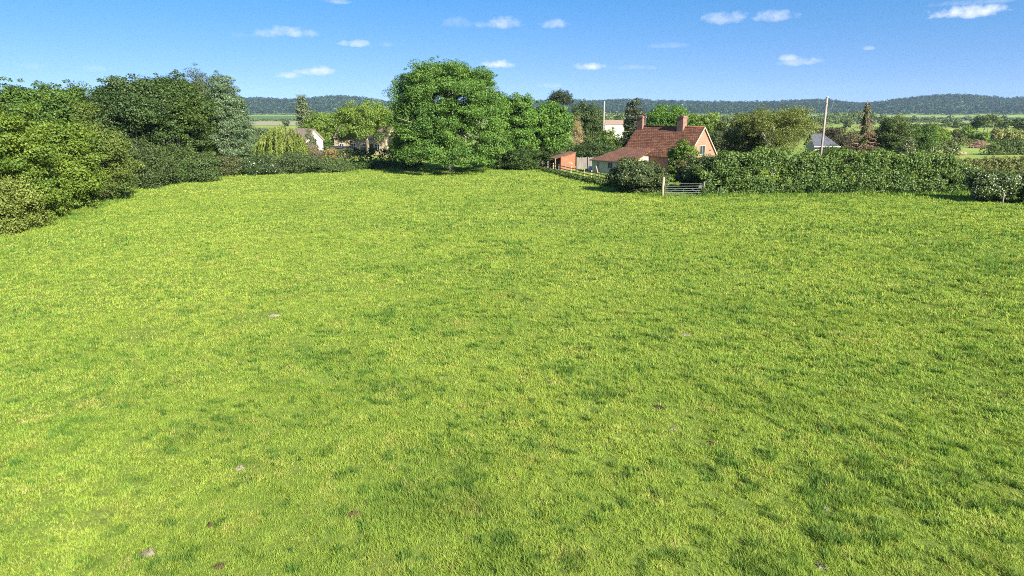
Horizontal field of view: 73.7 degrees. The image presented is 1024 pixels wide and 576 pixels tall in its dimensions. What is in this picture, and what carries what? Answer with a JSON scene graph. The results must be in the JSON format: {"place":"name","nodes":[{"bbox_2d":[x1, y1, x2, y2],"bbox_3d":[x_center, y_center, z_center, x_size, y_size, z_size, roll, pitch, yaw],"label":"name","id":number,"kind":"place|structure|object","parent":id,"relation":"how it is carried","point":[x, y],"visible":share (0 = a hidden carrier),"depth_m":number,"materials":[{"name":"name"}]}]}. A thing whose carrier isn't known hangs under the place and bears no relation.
{"place":"outdoors","nodes":[
{"label":"outdoors","id":0,"kind":"place"},
{"bbox_2d":[246,122,298,124],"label":"field","id":1,"kind":"structure","parent":0,"point":[269,123],"depth_m":673.01,"materials":[{"name":"beige plant"}]},
{"bbox_2d":[250,116,312,119],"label":"field","id":2,"kind":"structure","parent":0,"point":[266,117],"depth_m":1483.48,"materials":[{"name":"plant"}]},
{"bbox_2d":[0,100,1023,575],"bbox_3d":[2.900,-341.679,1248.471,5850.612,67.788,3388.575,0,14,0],"label":"ground","id":3,"kind":"structure","parent":0,"point":[350,542],"depth_m":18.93,"materials":[{"name":"green plant"}]},
{"bbox_2d":[0,174,56,234],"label":"maple bush","id":4,"kind":"object","parent":3,"relation":"on","point":[16,212],"visible":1,"depth_m":44.61,"materials":[{"name":"green plant"}]},
{"bbox_2d":[0,76,62,154],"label":"ash tree","id":5,"kind":"object","parent":3,"relation":"on","point":[13,98],"visible":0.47,"depth_m":68.72,"materials":[{"name":"green plant"}]},
{"bbox_2d":[0,110,74,222],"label":"field maple","id":6,"kind":"object","parent":3,"relation":"on","point":[29,158],"visible":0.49,"depth_m":48.34,"materials":[{"name":"green plant"}]},
{"bbox_2d":[5,95,110,209],"bbox_3d":[-36.911,-10.792,55.042,7.667,9.326,7.495,12,19,40],"label":"field maple","id":7,"kind":"object","parent":3,"relation":"on","point":[75,164],"visible":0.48,"depth_m":54.10,"materials":[{"name":"green plant"}]},
{"bbox_2d":[30,79,101,126],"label":"ash tree","id":8,"kind":"object","parent":3,"relation":"on","point":[60,106],"visible":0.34,"depth_m":73.83,"materials":[{"name":"green plant"}]},
{"bbox_2d":[63,100,144,201],"bbox_3d":[-37.763,-12.323,61.926,7.779,9.061,7.045,-9,17,-33],"label":"hazel bush","id":9,"kind":"object","parent":3,"relation":"on","point":[117,164],"visible":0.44,"depth_m":61.43,"materials":[{"name":"green plant"}]},
{"bbox_2d":[82,73,182,151],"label":"ash tree","id":10,"kind":"object","parent":3,"relation":"on","point":[131,107],"visible":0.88,"depth_m":75.15,"materials":[{"name":"green plant"}]},
{"bbox_2d":[139,548,155,556],"bbox_3d":[-6.426,4.645,12.041,0.267,0.122,0.204,-1,14,-5],"label":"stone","id":11,"kind":"object","parent":3,"relation":"on","point":[148,552],"visible":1,"depth_m":12.00,"materials":[{"name":"beige stone"}]},
{"bbox_2d":[124,136,183,188],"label":"hawthorn bush","id":12,"kind":"object","parent":3,"relation":"on","point":[159,170],"visible":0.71,"depth_m":73.11,"materials":[{"name":"green plant"}]},
{"bbox_2d":[135,69,218,157],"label":"ash tree","id":13,"kind":"object","parent":3,"relation":"on","point":[193,111],"visible":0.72,"depth_m":80.05,"materials":[{"name":"green plant"}]},
{"bbox_2d":[170,166,192,181],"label":"bramble bush","id":14,"kind":"object","parent":3,"relation":"on","point":[184,175],"visible":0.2,"depth_m":78.97,"materials":[{"name":"green plant"}]},
{"bbox_2d":[164,142,223,182],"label":"elder bush","id":15,"kind":"object","parent":3,"relation":"on","point":[198,163],"visible":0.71,"depth_m":80.02,"materials":[{"name":"green plant"}]},
{"bbox_2d":[181,63,224,147],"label":"willow tree","id":16,"kind":"object","parent":3,"relation":"on","point":[198,80],"visible":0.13,"depth_m":92.50,"materials":[{"name":"green plant"}]},
{"bbox_2d":[191,127,224,157],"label":"elder bush","id":17,"kind":"object","parent":3,"relation":"on","point":[199,149],"visible":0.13,"depth_m":88.99,"materials":[{"name":"green plant"}]},
{"bbox_2d":[213,563,224,569],"bbox_3d":[-5.036,4.768,11.731,0.206,0.077,0.192,-3,14,-11],"label":"earth clod","id":18,"kind":"object","parent":3,"relation":"on","point":[218,565],"visible":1,"depth_m":11.70,"materials":[{"name":"brown soil"}]},
{"bbox_2d":[206,152,245,175],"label":"bramble bush","id":19,"kind":"object","parent":3,"relation":"on","point":[228,165],"visible":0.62,"depth_m":87.65,"materials":[{"name":"green plant"}]},
{"bbox_2d":[202,70,258,171],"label":"willow tree","id":20,"kind":"object","parent":3,"relation":"on","point":[231,119],"visible":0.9,"depth_m":88.27,"materials":[{"name":"green plant"}]},
{"bbox_2d":[244,127,270,155],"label":"garden tree","id":21,"kind":"object","parent":3,"relation":"on","point":[259,132],"visible":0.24,"depth_m":125.99,"materials":[{"name":"green plant"}]},
{"bbox_2d":[237,151,284,174],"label":"hawthorn bush","id":22,"kind":"object","parent":3,"relation":"on","point":[255,164],"visible":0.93,"depth_m":89.23,"materials":[{"name":"green plant"}]},
{"bbox_2d":[249,118,297,120],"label":"hedge","id":23,"kind":"object","parent":3,"relation":"on","point":[274,119],"visible":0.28,"depth_m":975.65,"materials":[{"name":"green plant"}]},
{"bbox_2d":[250,123,310,157],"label":"weeping willow","id":24,"kind":"object","parent":3,"relation":"on","point":[280,142],"visible":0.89,"depth_m":108.68,"materials":[{"name":"green plant"}]},
{"bbox_2d":[267,151,330,173],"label":"bramble bush","id":25,"kind":"object","parent":3,"relation":"on","point":[296,163],"visible":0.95,"depth_m":90.93,"materials":[{"name":"green plant"}]},
{"bbox_2d":[292,91,312,127],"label":"poplar tree","id":26,"kind":"object","parent":3,"relation":"on","point":[303,111],"visible":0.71,"depth_m":161.78,"materials":[{"name":"green plant"}]},
{"bbox_2d":[288,128,324,154],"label":"thatched cottage","id":27,"kind":"structure","parent":3,"relation":"on","point":[319,137],"depth_m":135.74,"materials":[{"name":"white paint"}]},
{"bbox_2d":[302,116,312,128],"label":"garden tree","id":28,"kind":"object","parent":3,"relation":"on","point":[308,118],"visible":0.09,"depth_m":152.89,"materials":[{"name":"green plant"}]},
{"bbox_2d":[304,127,318,145],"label":"garden shrub","id":29,"kind":"object","parent":3,"relation":"on","point":[309,136],"visible":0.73,"depth_m":127.64,"materials":[{"name":"green plant"}]},
{"bbox_2d":[306,143,322,158],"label":"garden shrub","id":30,"kind":"object","parent":3,"relation":"on","point":[316,151],"visible":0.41,"depth_m":117.24,"materials":[{"name":"beige plant"}]},
{"bbox_2d":[306,110,338,143],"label":"garden tree","id":31,"kind":"object","parent":3,"relation":"on","point":[321,124],"visible":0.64,"depth_m":142.98,"materials":[{"name":"green plant"}]},
{"bbox_2d":[321,135,333,150],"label":"garden shrub","id":32,"kind":"object","parent":3,"relation":"on","point":[326,143],"visible":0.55,"depth_m":138.29,"materials":[{"name":"green plant"}]},
{"bbox_2d":[321,147,340,159],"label":"garden shrub","id":33,"kind":"object","parent":3,"relation":"on","point":[330,152],"visible":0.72,"depth_m":115.32,"materials":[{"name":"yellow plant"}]},
{"bbox_2d":[313,156,356,172],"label":"bramble bush","id":34,"kind":"object","parent":3,"relation":"on","point":[336,165],"visible":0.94,"depth_m":93.20,"materials":[{"name":"green plant"}]},
{"bbox_2d":[327,146,352,158],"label":"outbuilding","id":35,"kind":"structure","parent":3,"relation":"on","point":[338,148],"depth_m":123.23,"materials":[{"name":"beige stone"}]},
{"bbox_2d":[333,125,365,145],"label":"garden tree","id":36,"kind":"object","parent":3,"relation":"on","point":[346,138],"visible":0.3,"depth_m":128.96,"materials":[{"name":"green plant"}]},
{"bbox_2d":[333,124,393,154],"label":"stone cottage","id":37,"kind":"structure","parent":3,"relation":"on","point":[375,143],"depth_m":135.97,"materials":[{"name":"beige stone"}]},
{"bbox_2d":[329,97,399,157],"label":"walnut tree","id":38,"kind":"object","parent":3,"relation":"on","point":[358,120],"visible":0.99,"depth_m":119.19,"materials":[{"name":"green plant"}]},
{"bbox_2d":[336,147,408,165],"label":"hedge","id":39,"kind":"object","parent":3,"relation":"on","point":[341,154],"visible":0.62,"depth_m":104.20,"materials":[{"name":"green plant"}]},
{"bbox_2d":[351,159,424,169],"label":"bramble hedge","id":40,"kind":"object","parent":3,"relation":"on","point":[371,164],"visible":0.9,"depth_m":98.08,"materials":[{"name":"green plant"}]},
{"bbox_2d":[377,120,401,155],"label":"garden tree","id":41,"kind":"object","parent":3,"relation":"on","point":[385,130],"visible":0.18,"depth_m":129.87,"materials":[{"name":"green plant"}]},
{"bbox_2d":[382,55,513,171],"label":"great tree","id":42,"kind":"object","parent":3,"relation":"on","point":[430,130],"visible":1,"depth_m":88.90,"materials":[{"name":"green plant"}]},
{"bbox_2d":[487,154,508,168],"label":"elder bush","id":43,"kind":"object","parent":3,"relation":"on","point":[499,162],"visible":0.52,"depth_m":98.19,"materials":[{"name":"green plant"}]},
{"bbox_2d":[492,91,538,158],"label":"lime tree","id":44,"kind":"object","parent":3,"relation":"on","point":[520,120],"visible":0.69,"depth_m":96.36,"materials":[{"name":"green plant"}]},
{"bbox_2d":[502,145,542,170],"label":"elder bush","id":45,"kind":"object","parent":3,"relation":"on","point":[515,159],"visible":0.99,"depth_m":96.85,"materials":[{"name":"green plant"}]},
{"bbox_2d":[538,143,564,167],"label":"elder bush","id":46,"kind":"object","parent":3,"relation":"on","point":[547,154],"visible":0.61,"depth_m":100.16,"materials":[{"name":"green plant"}]},
{"bbox_2d":[528,100,575,159],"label":"lime tree","id":47,"kind":"object","parent":3,"relation":"on","point":[554,124],"visible":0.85,"depth_m":99.69,"materials":[{"name":"green plant"}]},
{"bbox_2d":[90,93,1023,113],"bbox_3d":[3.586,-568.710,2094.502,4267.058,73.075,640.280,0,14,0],"label":"woodland","id":48,"kind":"object","parent":3,"relation":"on","point":[948,103],"visible":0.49,"depth_m":2040.78,"materials":[{"name":"green plant"}]},
{"bbox_2d":[546,88,575,115],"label":"pine tree","id":49,"kind":"object","parent":3,"relation":"on","point":[560,96],"visible":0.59,"depth_m":148.18,"materials":[{"name":"green plant"}]},
{"bbox_2d":[549,151,575,169],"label":"brick shed","id":50,"kind":"structure","parent":3,"relation":"on","point":[566,159],"depth_m":95.91,"materials":[{"name":"orange brick"}]},
{"bbox_2d":[559,139,580,164],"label":"elder bush","id":51,"kind":"object","parent":3,"relation":"on","point":[570,144],"visible":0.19,"depth_m":105.52,"materials":[{"name":"green plant"}]},
{"bbox_2d":[536,161,607,181],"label":"post and rail fence","id":52,"kind":"object","parent":3,"relation":"on","point":[570,167],"visible":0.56,"depth_m":87.05,"materials":[{"name":"brown wood"}]},
{"bbox_2d":[534,165,614,186],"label":"weeds","id":53,"kind":"object","parent":3,"relation":"on","point":[577,176],"visible":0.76,"depth_m":83.14,"materials":[{"name":"green plant"}]},
{"bbox_2d":[571,118,585,147],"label":"dead shrub","id":54,"kind":"object","parent":3,"relation":"on","point":[577,139],"visible":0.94,"depth_m":109.10,"materials":[{"name":"brown plant"}]},
{"bbox_2d":[576,157,593,168],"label":"board fence","id":55,"kind":"object","parent":3,"relation":"on","point":[580,162],"visible":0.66,"depth_m":97.58,"materials":[{"name":"brown wood"}]},
{"bbox_2d":[568,101,605,153],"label":"garden tree","id":56,"kind":"object","parent":3,"relation":"on","point":[591,120],"visible":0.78,"depth_m":122.40,"materials":[{"name":"green plant"}]},
{"bbox_2d":[571,139,621,165],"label":"laurel bush","id":57,"kind":"object","parent":3,"relation":"on","point":[599,148],"visible":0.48,"depth_m":103.29,"materials":[{"name":"green plant"}]},
{"bbox_2d":[595,127,627,149],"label":"garden shrub","id":58,"kind":"object","parent":3,"relation":"on","point":[617,141],"visible":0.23,"depth_m":112.93,"materials":[{"name":"green plant"}]},
{"bbox_2d":[602,120,623,139],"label":"white house","id":59,"kind":"structure","parent":3,"relation":"on","point":[617,124],"depth_m":185.46,"materials":[{"name":"white paint"}]},
{"bbox_2d":[619,98,645,147],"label":"holly tree","id":60,"kind":"object","parent":3,"relation":"on","point":[630,124],"visible":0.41,"depth_m":104.28,"materials":[{"name":"green plant"}]},
{"bbox_2d":[604,156,670,192],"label":"laurel bush","id":61,"kind":"object","parent":3,"relation":"on","point":[634,175],"visible":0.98,"depth_m":67.58,"materials":[{"name":"green plant"}]},
{"bbox_2d":[601,111,699,124],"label":"hedge","id":62,"kind":"object","parent":3,"relation":"on","point":[622,115],"visible":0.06,"depth_m":549.73,"materials":[{"name":"green plant"}]},
{"bbox_2d":[589,114,717,175],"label":"brick cottage","id":63,"kind":"structure","parent":3,"relation":"on","point":[651,142],"depth_m":89.11,"materials":[{"name":"ceramic"}]},
{"bbox_2d":[699,145,705,154],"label":"window","id":64,"kind":"structure","parent":63,"relation":"in","point":[702,147],"depth_m":86.28,"materials":[{"name":"white glass"}]},
{"bbox_2d":[645,102,689,125],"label":"garden tree","id":65,"kind":"object","parent":3,"relation":"on","point":[663,117],"visible":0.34,"depth_m":122.39,"materials":[{"name":"green plant"}]},
{"bbox_2d":[666,138,699,181],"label":"elder bush","id":66,"kind":"object","parent":3,"relation":"on","point":[682,148],"visible":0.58,"depth_m":77.97,"materials":[{"name":"green plant"}]},
{"bbox_2d":[672,152,694,187],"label":"shrub","id":67,"kind":"object","parent":3,"relation":"on","point":[678,176],"visible":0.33,"depth_m":72.86,"materials":[{"name":"green plant"}]},
{"bbox_2d":[664,183,702,194],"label":"field gate","id":68,"kind":"structure","parent":3,"relation":"on","point":[700,186],"depth_m":65.70,"materials":[{"name":"metal"}]},
{"bbox_2d":[680,150,732,192],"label":"hedge shrub","id":69,"kind":"object","parent":3,"relation":"on","point":[696,163],"visible":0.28,"depth_m":68.78,"materials":[{"name":"green plant"}]},
{"bbox_2d":[687,109,728,133],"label":"garden tree","id":70,"kind":"object","parent":3,"relation":"on","point":[709,121],"visible":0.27,"depth_m":125.50,"materials":[{"name":"green plant"}]},
{"bbox_2d":[709,112,740,153],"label":"garden tree","id":71,"kind":"object","parent":3,"relation":"on","point":[716,135],"visible":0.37,"depth_m":106.73,"materials":[{"name":"green plant"}]},
{"bbox_2d":[718,105,767,173],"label":"thorn tree","id":72,"kind":"object","parent":3,"relation":"on","point":[739,146],"visible":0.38,"depth_m":90.52,"materials":[{"name":"green plant"}]},
{"bbox_2d":[728,104,822,174],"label":"willow tree","id":73,"kind":"object","parent":3,"relation":"on","point":[779,127],"visible":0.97,"depth_m":86.22,"materials":[{"name":"green plant"}]},
{"bbox_2d":[701,110,894,124],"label":"hedge","id":74,"kind":"object","parent":3,"relation":"on","point":[852,117],"visible":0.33,"depth_m":611.18,"materials":[{"name":"green plant"}]},
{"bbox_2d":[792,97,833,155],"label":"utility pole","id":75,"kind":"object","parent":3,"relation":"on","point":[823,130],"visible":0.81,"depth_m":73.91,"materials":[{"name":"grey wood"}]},
{"bbox_2d":[803,133,840,150],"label":"bungalow","id":76,"kind":"object","parent":3,"relation":"on","point":[816,143],"visible":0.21,"depth_m":110.44,"materials":[{"name":"stone"}]},
{"bbox_2d":[813,117,832,135],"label":"thorn tree","id":77,"kind":"object","parent":3,"relation":"on","point":[822,128],"visible":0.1,"depth_m":121.15,"materials":[{"name":"green plant"}]},
{"bbox_2d":[804,144,851,162],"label":"elder bush","id":78,"kind":"object","parent":3,"relation":"on","point":[825,150],"visible":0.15,"depth_m":104.04,"materials":[{"name":"green plant"}]},
{"bbox_2d":[692,145,978,195],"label":"hedge","id":79,"kind":"object","parent":3,"relation":"on","point":[876,173],"visible":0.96,"depth_m":66.68,"materials":[{"name":"green plant"}]},
{"bbox_2d":[819,124,858,162],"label":"thorn tree","id":80,"kind":"object","parent":3,"relation":"on","point":[837,137],"visible":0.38,"depth_m":112.05,"materials":[{"name":"green plant"}]},
{"bbox_2d":[841,118,852,128],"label":"tree","id":81,"kind":"object","parent":3,"relation":"on","point":[847,123],"visible":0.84,"depth_m":407.83,"materials":[{"name":"green plant"}]},
{"bbox_2d":[842,100,878,169],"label":"dead conifer","id":82,"kind":"object","parent":3,"relation":"on","point":[864,127],"visible":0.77,"depth_m":94.21,"materials":[{"name":"brown plant"}]},
{"bbox_2d":[865,123,895,150],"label":"thorn tree","id":83,"kind":"object","parent":3,"relation":"on","point":[869,140],"visible":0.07,"depth_m":112.78,"materials":[{"name":"green plant"}]},
{"bbox_2d":[870,113,919,163],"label":"thorn tree","id":84,"kind":"object","parent":3,"relation":"on","point":[898,130],"visible":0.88,"depth_m":108.22,"materials":[{"name":"green plant"}]},
{"bbox_2d":[893,137,917,165],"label":"hawthorn bush","id":85,"kind":"object","parent":3,"relation":"on","point":[907,148],"visible":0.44,"depth_m":103.37,"materials":[{"name":"green plant"}]},
{"bbox_2d":[907,123,939,152],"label":"thorn tree","id":86,"kind":"object","parent":3,"relation":"on","point":[927,134],"visible":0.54,"depth_m":118.05,"materials":[{"name":"green plant"}]},
{"bbox_2d":[900,116,962,122],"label":"hedge","id":87,"kind":"object","parent":3,"relation":"on","point":[932,119],"visible":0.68,"depth_m":769.46,"materials":[{"name":"green plant"}]},
{"bbox_2d":[901,140,962,155],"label":"hedge","id":88,"kind":"object","parent":3,"relation":"on","point":[944,147],"visible":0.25,"depth_m":132.03,"materials":[{"name":"green plant"}]},
{"bbox_2d":[931,124,952,150],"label":"orchard tree","id":89,"kind":"object","parent":3,"relation":"on","point":[945,134],"visible":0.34,"depth_m":127.46,"materials":[{"name":"green plant"}]},
{"bbox_2d":[917,137,973,145],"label":"hedge","id":90,"kind":"object","parent":3,"relation":"on","point":[960,140],"visible":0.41,"depth_m":174.40,"materials":[{"name":"green plant"}]},
{"bbox_2d":[909,122,995,127],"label":"hedge","id":91,"kind":"object","parent":3,"relation":"on","point":[963,124],"visible":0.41,"depth_m":446.86,"materials":[{"name":"green plant"}]},
{"bbox_2d":[947,129,965,141],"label":"bush","id":92,"kind":"object","parent":3,"relation":"on","point":[955,133],"visible":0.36,"depth_m":205.31,"materials":[{"name":"green plant"}]},
{"bbox_2d":[958,125,980,140],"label":"bush","id":93,"kind":"object","parent":3,"relation":"on","point":[967,131],"visible":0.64,"depth_m":207.09,"materials":[{"name":"green plant"}]},
{"bbox_2d":[968,140,989,147],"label":"brush heap","id":94,"kind":"object","parent":3,"relation":"on","point":[976,144],"visible":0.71,"depth_m":164.17,"materials":[{"name":"brown plant"}]},
{"bbox_2d":[969,132,990,141],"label":"bush","id":95,"kind":"object","parent":3,"relation":"on","point":[981,136],"visible":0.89,"depth_m":203.90,"materials":[{"name":"green plant"}]},
{"bbox_2d":[949,155,1023,173],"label":"hedge","id":96,"kind":"object","parent":3,"relation":"on","point":[985,163],"visible":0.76,"depth_m":90.76,"materials":[{"name":"green plant"}]},
{"bbox_2d":[969,113,1005,131],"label":"tree","id":97,"kind":"object","parent":3,"relation":"on","point":[986,120],"visible":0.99,"depth_m":279.50,"materials":[{"name":"green plant"}]},
{"bbox_2d":[961,165,1023,201],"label":"hawthorn bush","id":98,"kind":"object","parent":3,"relation":"on","point":[989,185],"visible":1,"depth_m":60.55,"materials":[{"name":"green plant"}]},
{"bbox_2d":[990,128,1005,139],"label":"bush","id":99,"kind":"object","parent":3,"relation":"on","point":[996,133],"visible":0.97,"depth_m":213.75,"materials":[{"name":"green plant"}]},
{"bbox_2d":[979,139,1023,154],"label":"hedge","id":100,"kind":"object","parent":3,"relation":"on","point":[1008,145],"visible":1,"depth_m":134.93,"materials":[{"name":"green plant"}]},
{"bbox_2d":[994,117,1014,129],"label":"tree","id":101,"kind":"object","parent":3,"relation":"on","point":[1007,123],"visible":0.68,"depth_m":295.25,"materials":[{"name":"green plant"}]},
{"bbox_2d":[987,139,1023,143],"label":"hedge","id":102,"kind":"object","parent":3,"relation":"on","point":[995,141],"visible":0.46,"depth_m":191.59,"materials":[{"name":"green plant"}]},
{"bbox_2d":[1000,127,1023,139],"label":"bush","id":103,"kind":"object","parent":3,"relation":"on","point":[1011,134],"visible":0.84,"depth_m":215.47,"materials":[{"name":"green plant"}]},
{"bbox_2d":[1010,117,1023,130],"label":"tree","id":104,"kind":"object","parent":3,"relation":"on","point":[1018,123],"visible":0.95,"depth_m":262.44,"materials":[{"name":"green plant"}]},
{"bbox_2d":[1016,185,1023,201],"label":"hawthorn bush","id":105,"kind":"object","parent":3,"relation":"on","point":[1021,197],"visible":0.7,"depth_m":60.27,"materials":[{"name":"green plant"}]},
{"bbox_2d":[0,0,1023,105],"label":"sky","id":106,"kind":"structure","parent":0,"point":[859,51],"materials":[{"name":"blue"}]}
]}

